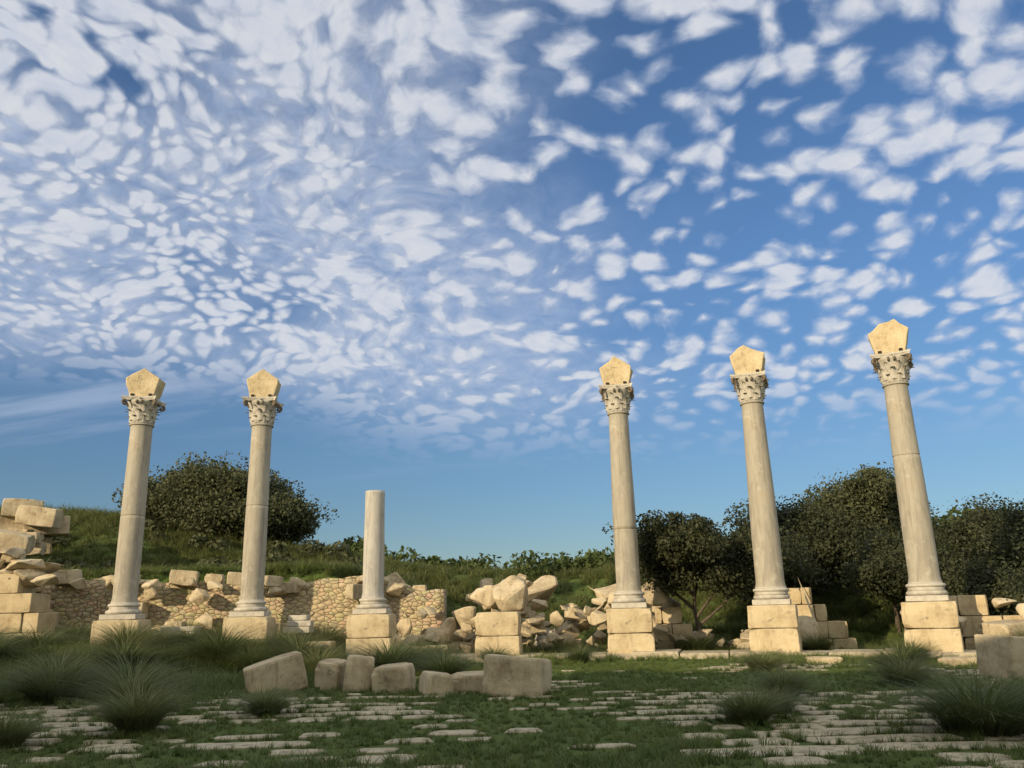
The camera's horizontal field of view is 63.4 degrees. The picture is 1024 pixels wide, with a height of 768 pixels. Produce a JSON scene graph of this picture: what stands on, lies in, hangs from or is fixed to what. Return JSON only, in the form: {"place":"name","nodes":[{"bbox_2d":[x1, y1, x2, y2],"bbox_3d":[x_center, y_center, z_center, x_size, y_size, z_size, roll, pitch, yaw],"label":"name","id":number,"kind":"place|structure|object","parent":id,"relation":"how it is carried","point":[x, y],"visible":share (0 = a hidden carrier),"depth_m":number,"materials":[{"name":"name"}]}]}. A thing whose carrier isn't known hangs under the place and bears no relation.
{"place":"outdoors","nodes":[
{"label":"outdoors","id":0,"kind":"place"},
{"bbox_2d":[0,502,1023,767],"bbox_3d":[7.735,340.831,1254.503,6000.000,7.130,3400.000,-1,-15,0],"label":"terrain","id":1,"kind":"structure","parent":0,"point":[856,635],"depth_m":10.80,"materials":[{"name":"green plant"}]},
{"bbox_2d":[0,663,44,695],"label":"tussock grass","id":2,"kind":"structure","parent":1,"relation":"on","point":[10,682],"depth_m":13.64,"materials":[{"name":"green plant"}]},
{"bbox_2d":[0,625,49,650],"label":"tussock grass","id":3,"kind":"structure","parent":1,"relation":"on","point":[1,631],"depth_m":21.09,"materials":[{"name":"green plant"}]},
{"bbox_2d":[0,547,61,636],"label":"stone blocks","id":4,"kind":"structure","parent":1,"relation":"on","point":[22,579],"depth_m":25.29,"materials":[{"name":"stone"}]},
{"bbox_2d":[0,505,63,586],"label":"stone blocks","id":5,"kind":"structure","parent":1,"relation":"on","point":[29,542],"depth_m":31.16,"materials":[{"name":"stone"}]},
{"bbox_2d":[0,627,68,659],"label":"tussock grass","id":6,"kind":"structure","parent":1,"relation":"on","point":[3,649],"depth_m":19.72,"materials":[{"name":"green plant"}]},
{"bbox_2d":[0,619,90,647],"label":"tussock grass","id":7,"kind":"structure","parent":1,"relation":"on","point":[44,639],"depth_m":22.12,"materials":[{"name":"green plant"}]},
{"bbox_2d":[0,704,103,749],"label":"tussock grass","id":8,"kind":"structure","parent":1,"relation":"on","point":[9,732],"depth_m":9.12,"materials":[{"name":"green plant"}]},
{"bbox_2d":[38,618,96,643],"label":"tussock grass","id":9,"kind":"structure","parent":1,"relation":"on","point":[79,630],"depth_m":24.34,"materials":[{"name":"green plant"}]},
{"bbox_2d":[1,645,136,682],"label":"tussock grass","id":10,"kind":"structure","parent":1,"relation":"on","point":[64,666],"depth_m":15.66,"materials":[{"name":"green plant"}]},
{"bbox_2d":[0,651,164,705],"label":"tussock grass","id":11,"kind":"structure","parent":1,"relation":"on","point":[37,691],"depth_m":13.88,"materials":[{"name":"green plant"}]},
{"bbox_2d":[27,661,213,708],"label":"tussock grass","id":12,"kind":"structure","parent":1,"relation":"on","point":[115,686],"depth_m":12.51,"materials":[{"name":"green plant"}]},
{"bbox_2d":[57,614,184,650],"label":"tussock grass","id":13,"kind":"structure","parent":1,"relation":"on","point":[129,634],"depth_m":20.09,"materials":[{"name":"green plant"}]},
{"bbox_2d":[23,630,220,667],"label":"tussock grass","id":14,"kind":"structure","parent":1,"relation":"on","point":[128,653],"depth_m":18.51,"materials":[{"name":"green plant"}]},
{"bbox_2d":[90,368,166,643],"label":"column","id":15,"kind":"structure","parent":1,"relation":"on","point":[145,387],"depth_m":24.27,"materials":[{"name":"stone"}]},
{"bbox_2d":[15,649,244,693],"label":"tussock grass","id":16,"kind":"structure","parent":1,"relation":"on","point":[135,669],"depth_m":14.87,"materials":[{"name":"green plant"}]},
{"bbox_2d":[37,670,231,734],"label":"tussock grass","id":17,"kind":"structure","parent":1,"relation":"on","point":[140,712],"depth_m":10.08,"materials":[{"name":"green plant"}]},
{"bbox_2d":[123,622,200,647],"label":"tussock grass","id":18,"kind":"structure","parent":1,"relation":"on","point":[160,637],"depth_m":21.74,"materials":[{"name":"green plant"}]},
{"bbox_2d":[112,455,215,523],"bbox_3d":[-17.236,5.803,41.397,6.342,4.557,5.589,-11,-18,32],"label":"tree","id":19,"kind":"object","parent":1,"relation":"on","point":[152,485],"visible":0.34,"depth_m":39.74,"materials":[{"name":"green plant"}]},
{"bbox_2d":[150,616,222,638],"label":"tussock grass","id":20,"kind":"structure","parent":1,"relation":"on","point":[191,624],"depth_m":25.00,"materials":[{"name":"green plant"}]},
{"bbox_2d":[155,620,234,644],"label":"tussock grass","id":21,"kind":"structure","parent":1,"relation":"on","point":[191,634],"depth_m":22.49,"materials":[{"name":"green plant"}]},
{"bbox_2d":[149,474,245,534],"bbox_3d":[-14.676,6.133,39.585,5.692,3.682,5.425,-1,-15,0],"label":"tree","id":22,"kind":"object","parent":1,"relation":"on","point":[183,507],"visible":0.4,"depth_m":38.23,"materials":[{"name":"green plant"}]},
{"bbox_2d":[48,508,362,572],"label":"scrub slope","id":23,"kind":"structure","parent":1,"relation":"on","point":[276,547],"depth_m":36.49,"materials":[{"name":"green plant"}]},
{"bbox_2d":[0,498,69,554],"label":"stone blocks","id":24,"kind":"structure","parent":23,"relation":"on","point":[10,506],"depth_m":32.28,"materials":[{"name":"stone"}]},
{"bbox_2d":[133,620,312,666],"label":"tussock grass","id":25,"kind":"structure","parent":1,"relation":"on","point":[218,648],"depth_m":18.88,"materials":[{"name":"green plant"}]},
{"bbox_2d":[3,576,446,639],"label":"rubble wall","id":26,"kind":"structure","parent":1,"relation":"on","point":[325,600],"depth_m":27.53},
{"bbox_2d":[148,451,305,516],"bbox_3d":[-14.360,5.887,41.321,7.667,5.088,7.140,-1,-15,0],"label":"tree","id":27,"kind":"object","parent":1,"relation":"on","point":[224,473],"visible":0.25,"depth_m":39.31,"materials":[{"name":"green plant"}]},
{"bbox_2d":[178,615,281,638],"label":"tussock grass","id":28,"kind":"structure","parent":1,"relation":"on","point":[215,632],"depth_m":24.14,"materials":[{"name":"green plant"}]},
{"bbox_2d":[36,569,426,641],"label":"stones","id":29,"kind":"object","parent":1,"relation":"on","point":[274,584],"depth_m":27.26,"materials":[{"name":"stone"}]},
{"bbox_2d":[153,615,313,637],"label":"stone steps","id":30,"kind":"structure","parent":1,"relation":"on","point":[304,623],"depth_m":24.36,"materials":[{"name":"beige stone"}]},
{"bbox_2d":[177,476,307,539],"bbox_3d":[-12.724,6.237,39.451,6.217,3.872,6.028,-1,-15,0],"label":"tree","id":31,"kind":"object","parent":1,"relation":"on","point":[237,516],"visible":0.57,"depth_m":37.94,"materials":[{"name":"green plant"}]},
{"bbox_2d":[204,640,287,672],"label":"tussock grass","id":32,"kind":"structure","parent":1,"relation":"on","point":[247,659],"depth_m":18.27,"materials":[{"name":"green plant"}]},
{"bbox_2d":[222,369,283,641],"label":"column","id":33,"kind":"structure","parent":1,"relation":"on","point":[261,403],"depth_m":24.61,"materials":[{"name":"stone"}]},
{"bbox_2d":[195,681,333,716],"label":"tussock grass","id":34,"kind":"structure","parent":1,"relation":"on","point":[263,704],"depth_m":11.75,"materials":[{"name":"green plant"}]},
{"bbox_2d":[250,626,327,648],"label":"tussock grass","id":35,"kind":"structure","parent":1,"relation":"on","point":[287,635],"depth_m":22.01,"materials":[{"name":"green plant"}]},
{"bbox_2d":[244,489,338,543],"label":"tree","id":36,"kind":"object","parent":1,"relation":"on","point":[303,528],"visible":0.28,"depth_m":39.99,"materials":[{"name":"green plant"}]},
{"bbox_2d":[241,627,365,659],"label":"tussock grass","id":37,"kind":"structure","parent":1,"relation":"on","point":[288,648],"depth_m":19.47,"materials":[{"name":"green plant"}]},
{"bbox_2d":[275,619,344,637],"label":"tussock grass","id":38,"kind":"structure","parent":1,"relation":"on","point":[317,625],"depth_m":25.67,"materials":[{"name":"green plant"}]},
{"bbox_2d":[285,620,347,645],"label":"tussock grass","id":39,"kind":"structure","parent":1,"relation":"on","point":[338,637],"depth_m":24.64,"materials":[{"name":"green plant"}]},
{"bbox_2d":[279,640,390,671],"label":"tussock grass","id":40,"kind":"structure","parent":1,"relation":"on","point":[315,658],"depth_m":18.11,"materials":[{"name":"green plant"}]},
{"bbox_2d":[346,490,396,656],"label":"broken column","id":41,"kind":"structure","parent":1,"relation":"on","point":[368,616],"depth_m":24.05,"materials":[{"name":"stone"}]},
{"bbox_2d":[307,632,474,667],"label":"tussock grass","id":42,"kind":"structure","parent":1,"relation":"on","point":[387,657],"depth_m":19.27,"materials":[{"name":"green plant"}]},
{"bbox_2d":[243,651,551,697],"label":"fallen blocks","id":43,"kind":"object","parent":1,"relation":"on","point":[517,676],"visible":0.79,"depth_m":14.55,"materials":[{"name":"stone"}]},
{"bbox_2d":[345,640,470,668],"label":"tussock grass","id":44,"kind":"structure","parent":1,"relation":"on","point":[433,652],"depth_m":20.56,"materials":[{"name":"green plant"}]},
{"bbox_2d":[397,631,459,648],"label":"tussock grass","id":45,"kind":"structure","parent":1,"relation":"on","point":[424,641],"depth_m":24.50,"materials":[{"name":"green plant"}]},
{"bbox_2d":[381,637,476,661],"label":"tussock grass","id":46,"kind":"structure","parent":1,"relation":"on","point":[440,649],"depth_m":22.31,"materials":[{"name":"green plant"}]},
{"bbox_2d":[385,644,494,674],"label":"tussock grass","id":47,"kind":"structure","parent":1,"relation":"on","point":[444,665],"depth_m":17.93,"materials":[{"name":"green plant"}]},
{"bbox_2d":[342,535,614,575],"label":"bushes","id":48,"kind":"object","parent":1,"relation":"on","point":[590,558],"visible":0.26,"depth_m":39.71,"materials":[{"name":"green plant"}]},
{"bbox_2d":[475,612,522,654],"bbox_3d":[-0.374,7.221,23.738,1.272,1.336,1.273,-2,-15,4],"label":"pedestal","id":49,"kind":"object","parent":1,"relation":"on","point":[499,628],"visible":0.81,"depth_m":23.21,"materials":[{"name":"stone"}]},
{"bbox_2d":[467,642,530,660],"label":"tussock grass","id":50,"kind":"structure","parent":1,"relation":"on","point":[483,653],"depth_m":20.67,"materials":[{"name":"green plant"}]},
{"bbox_2d":[0,663,1023,767],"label":"paving slabs","id":51,"kind":"structure","parent":1,"relation":"on","point":[799,756],"depth_m":9.36,"materials":[{"name":"stone"}]},
{"bbox_2d":[0,619,1023,684],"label":"stone blocks","id":52,"kind":"structure","parent":1,"relation":"on","point":[993,650],"depth_m":14.90,"materials":[{"name":"stone"}]},
{"bbox_2d":[62,644,976,661],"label":"stone step","id":53,"kind":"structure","parent":1,"relation":"on","point":[695,653],"depth_m":22.00,"materials":[{"name":"stone"}]},
{"bbox_2d":[529,628,558,651],"bbox_3d":[1.114,8.093,26.074,1.074,0.793,1.088,8,-18,-18],"label":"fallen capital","id":54,"kind":"object","parent":1,"relation":"on","point":[549,630],"visible":0.3,"depth_m":25.88,"materials":[{"name":"white stone"}]},
{"bbox_2d":[524,636,607,652],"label":"tussock grass","id":55,"kind":"structure","parent":1,"relation":"on","point":[557,646],"depth_m":24.68,"materials":[{"name":"green plant"}]},
{"bbox_2d":[598,356,654,653],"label":"column","id":56,"kind":"structure","parent":1,"relation":"on","point":[630,627],"depth_m":23.86,"materials":[{"name":"stone"}]},
{"bbox_2d":[664,629,739,650],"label":"tussock grass","id":57,"kind":"structure","parent":1,"relation":"on","point":[698,644],"depth_m":24.05,"materials":[{"name":"green plant"}]},
{"bbox_2d":[602,502,811,631],"bbox_3d":[5.781,5.930,25.218,5.320,4.661,5.383,11,-19,-38],"label":"dark shrub","id":58,"kind":"object","parent":1,"relation":"on","point":[674,552],"visible":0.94,"depth_m":24.73,"materials":[{"name":"green plant"}]},
{"bbox_2d":[394,573,1023,653],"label":"rubble","id":59,"kind":"object","parent":1,"relation":"on","point":[519,592],"visible":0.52,"depth_m":25.74,"materials":[{"name":"stone"}]},
{"bbox_2d":[656,679,847,724],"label":"tussock grass","id":60,"kind":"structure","parent":1,"relation":"on","point":[757,707],"depth_m":9.78,"materials":[{"name":"green plant"}]},
{"bbox_2d":[730,345,801,651],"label":"column","id":61,"kind":"structure","parent":1,"relation":"on","point":[773,622],"depth_m":22.93,"materials":[{"name":"stone"}]},
{"bbox_2d":[710,645,825,671],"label":"tussock grass","id":62,"kind":"structure","parent":1,"relation":"on","point":[766,663],"depth_m":17.53,"materials":[{"name":"green plant"}]},
{"bbox_2d":[699,683,840,713],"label":"tussock grass","id":63,"kind":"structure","parent":1,"relation":"on","point":[789,707],"depth_m":10.62,"materials":[{"name":"green plant"}]},
{"bbox_2d":[719,528,835,607],"bbox_3d":[8.674,6.587,28.023,4.152,3.794,5.684,-10,-18,29],"label":"tree","id":64,"kind":"object","parent":1,"relation":"on","point":[806,573],"visible":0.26,"depth_m":27.38,"materials":[{"name":"green plant"}]},
{"bbox_2d":[708,661,850,696],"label":"tussock grass","id":65,"kind":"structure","parent":1,"relation":"on","point":[791,680],"depth_m":12.47,"materials":[{"name":"green plant"}]},
{"bbox_2d":[728,494,901,581],"bbox_3d":[11.476,6.016,31.222,6.457,4.130,5.995,-12,-19,34],"label":"tree","id":66,"kind":"object","parent":1,"relation":"on","point":[837,539],"visible":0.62,"depth_m":30.58,"materials":[{"name":"green plant"}]},
{"bbox_2d":[801,628,851,649],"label":"tussock grass","id":67,"kind":"structure","parent":1,"relation":"on","point":[816,644],"depth_m":23.10,"materials":[{"name":"green plant"}]},
{"bbox_2d":[654,587,1022,650],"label":"ashlar wall","id":68,"kind":"structure","parent":1,"relation":"on","point":[969,607],"depth_m":24.80,"materials":[{"name":"stone"}]},
{"bbox_2d":[790,462,938,547],"bbox_3d":[14.008,5.582,33.821,5.077,4.429,7.119,7,-17,-28],"label":"tree","id":69,"kind":"object","parent":1,"relation":"on","point":[872,491],"visible":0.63,"depth_m":32.09,"materials":[{"name":"green plant"}]},
{"bbox_2d":[830,640,963,671],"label":"tussock grass","id":70,"kind":"structure","parent":1,"relation":"on","point":[904,655],"depth_m":16.38,"materials":[{"name":"green plant"}]},
{"bbox_2d":[834,520,966,633],"bbox_3d":[12.706,6.305,27.082,4.016,3.762,5.009,-7,-16,21],"label":"tree","id":71,"kind":"object","parent":1,"relation":"on","point":[881,568],"visible":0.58,"depth_m":26.41,"materials":[{"name":"green plant"}]},
{"bbox_2d":[783,658,1023,736],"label":"tussock grass","id":72,"kind":"structure","parent":1,"relation":"on","point":[968,710],"depth_m":8.50,"materials":[{"name":"green plant"}]},
{"bbox_2d":[874,632,951,657],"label":"tussock grass","id":73,"kind":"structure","parent":1,"relation":"on","point":[913,645],"depth_m":18.85,"materials":[{"name":"green plant"}]},
{"bbox_2d":[868,319,963,651],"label":"column","id":74,"kind":"structure","parent":1,"relation":"on","point":[935,616],"depth_m":21.30,"materials":[{"name":"stone"}]},
{"bbox_2d":[897,502,1022,535],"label":"scrub","id":75,"kind":"object","parent":1,"relation":"on","point":[944,517],"visible":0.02,"depth_m":37.62,"materials":[{"name":"green plant"}]},
{"bbox_2d":[909,664,1023,709],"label":"tussock grass","id":76,"kind":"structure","parent":1,"relation":"on","point":[983,685],"depth_m":9.81,"materials":[{"name":"green plant"}]},
{"bbox_2d":[922,544,1023,618],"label":"tree","id":77,"kind":"object","parent":1,"relation":"on","point":[988,581],"visible":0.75,"depth_m":24.18,"materials":[{"name":"green plant"}]},
{"bbox_2d":[932,492,1023,595],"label":"tree","id":78,"kind":"object","parent":1,"relation":"on","point":[986,530],"visible":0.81,"depth_m":28.32,"materials":[{"name":"green plant"}]},
{"bbox_2d":[938,492,1023,550],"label":"tree","id":79,"kind":"object","parent":1,"relation":"on","point":[1016,513],"depth_m":30.12,"materials":[{"name":"green plant"}]},
{"bbox_2d":[967,620,1023,636],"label":"tussock grass","id":80,"kind":"structure","parent":1,"relation":"on","point":[1016,633],"depth_m":20.08,"materials":[{"name":"green plant"}]},
{"bbox_2d":[0,0,1023,568],"label":"sky","id":81,"kind":"structure","parent":0,"point":[436,225],"materials":[{"name":"blue"}]},
{"bbox_2d":[544,645,603,662],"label":"tussock grass","id":82,"kind":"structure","parent":0,"point":[578,655],"depth_m":21.39,"materials":[{"name":"green plant"}]},
{"bbox_2d":[820,649,977,686],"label":"tussock grass","id":83,"kind":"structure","parent":0,"point":[905,668],"depth_m":13.64,"materials":[{"name":"green plant"}]}
]}

